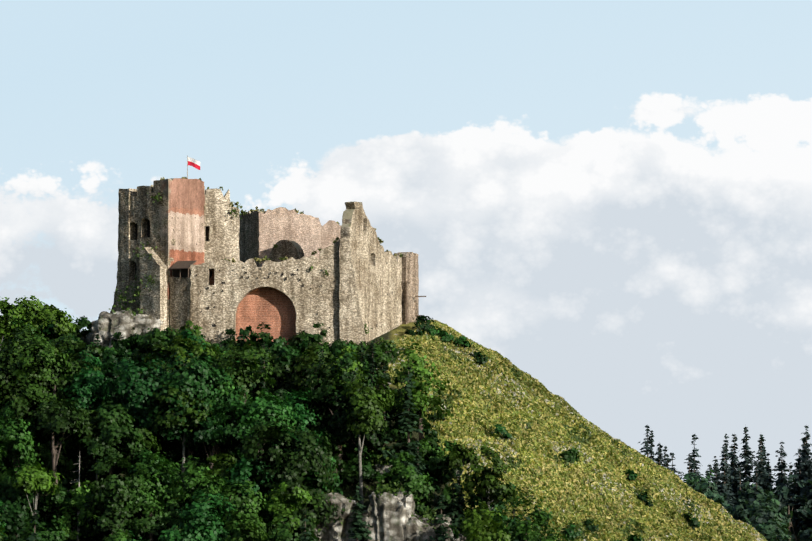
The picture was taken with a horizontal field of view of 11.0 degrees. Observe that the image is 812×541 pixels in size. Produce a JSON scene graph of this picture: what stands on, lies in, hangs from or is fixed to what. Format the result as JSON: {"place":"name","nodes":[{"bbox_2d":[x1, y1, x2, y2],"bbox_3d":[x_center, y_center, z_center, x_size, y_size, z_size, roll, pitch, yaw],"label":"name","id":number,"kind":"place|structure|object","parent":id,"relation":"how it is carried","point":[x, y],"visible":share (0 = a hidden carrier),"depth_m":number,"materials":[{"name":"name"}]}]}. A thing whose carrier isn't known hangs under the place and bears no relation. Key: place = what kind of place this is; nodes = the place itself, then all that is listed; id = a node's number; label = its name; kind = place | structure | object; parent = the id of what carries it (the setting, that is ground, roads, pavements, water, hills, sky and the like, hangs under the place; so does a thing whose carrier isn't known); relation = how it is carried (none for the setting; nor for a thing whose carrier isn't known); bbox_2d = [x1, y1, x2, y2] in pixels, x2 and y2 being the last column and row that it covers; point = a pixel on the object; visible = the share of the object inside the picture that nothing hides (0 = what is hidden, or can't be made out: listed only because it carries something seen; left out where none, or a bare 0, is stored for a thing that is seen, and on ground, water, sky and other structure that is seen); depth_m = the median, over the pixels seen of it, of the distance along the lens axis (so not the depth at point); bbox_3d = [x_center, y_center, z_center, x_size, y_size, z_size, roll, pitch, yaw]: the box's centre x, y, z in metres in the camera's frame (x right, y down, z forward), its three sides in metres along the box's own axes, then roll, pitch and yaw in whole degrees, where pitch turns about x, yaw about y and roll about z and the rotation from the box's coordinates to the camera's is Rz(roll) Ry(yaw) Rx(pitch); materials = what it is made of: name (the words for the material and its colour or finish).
{"place":"outdoors","nodes":[
{"label":"outdoors","id":0,"kind":"place"},
{"bbox_2d":[0,0,811,487],"label":"sky","id":1,"kind":"structure","parent":0,"point":[611,200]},
{"bbox_2d":[28,322,811,540],"bbox_3d":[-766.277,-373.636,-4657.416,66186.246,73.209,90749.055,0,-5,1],"label":"terrain","id":2,"kind":"structure","parent":0,"point":[397,332],"depth_m":578.37,"materials":[{"name":"green plant"}]},
{"bbox_2d":[110,178,425,351],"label":"castle ruin","id":3,"kind":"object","parent":2,"relation":"on","point":[190,231],"visible":0.85,"depth_m":600.76,"materials":[{"name":"stone"}]},
{"bbox_2d":[187,156,199,178],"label":"flag","id":4,"kind":"object","parent":3,"relation":"attached to","point":[193,162],"visible":0.94,"depth_m":604.24,"materials":[{"name":"fabric"}]},
{"bbox_2d":[86,309,465,540],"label":"limestone rocks","id":5,"kind":"object","parent":2,"relation":"on","point":[391,519],"visible":0.48,"depth_m":561.34,"materials":[{"name":"grey stone"}]},
{"bbox_2d":[0,328,807,540],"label":"tree trunks","id":6,"kind":"object","parent":2,"relation":"on","point":[55,451],"visible":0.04,"depth_m":569.75,"materials":[{"name":"brown plant"}]},
{"bbox_2d":[0,177,811,540],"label":"forest foliage","id":7,"kind":"object","parent":2,"relation":"on","point":[152,379],"visible":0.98,"depth_m":569.36,"materials":[{"name":"green plant"}]},
{"bbox_2d":[26,334,811,540],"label":"trees","id":8,"kind":"object","parent":2,"relation":"on","point":[738,476],"visible":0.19,"depth_m":1085.93,"materials":[{"name":"green plant"}]},
{"bbox_2d":[376,319,767,540],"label":"grass tussocks","id":9,"kind":"object","parent":2,"relation":"on","point":[560,416],"depth_m":594.01,"materials":[{"name":"green plant"}]}
]}

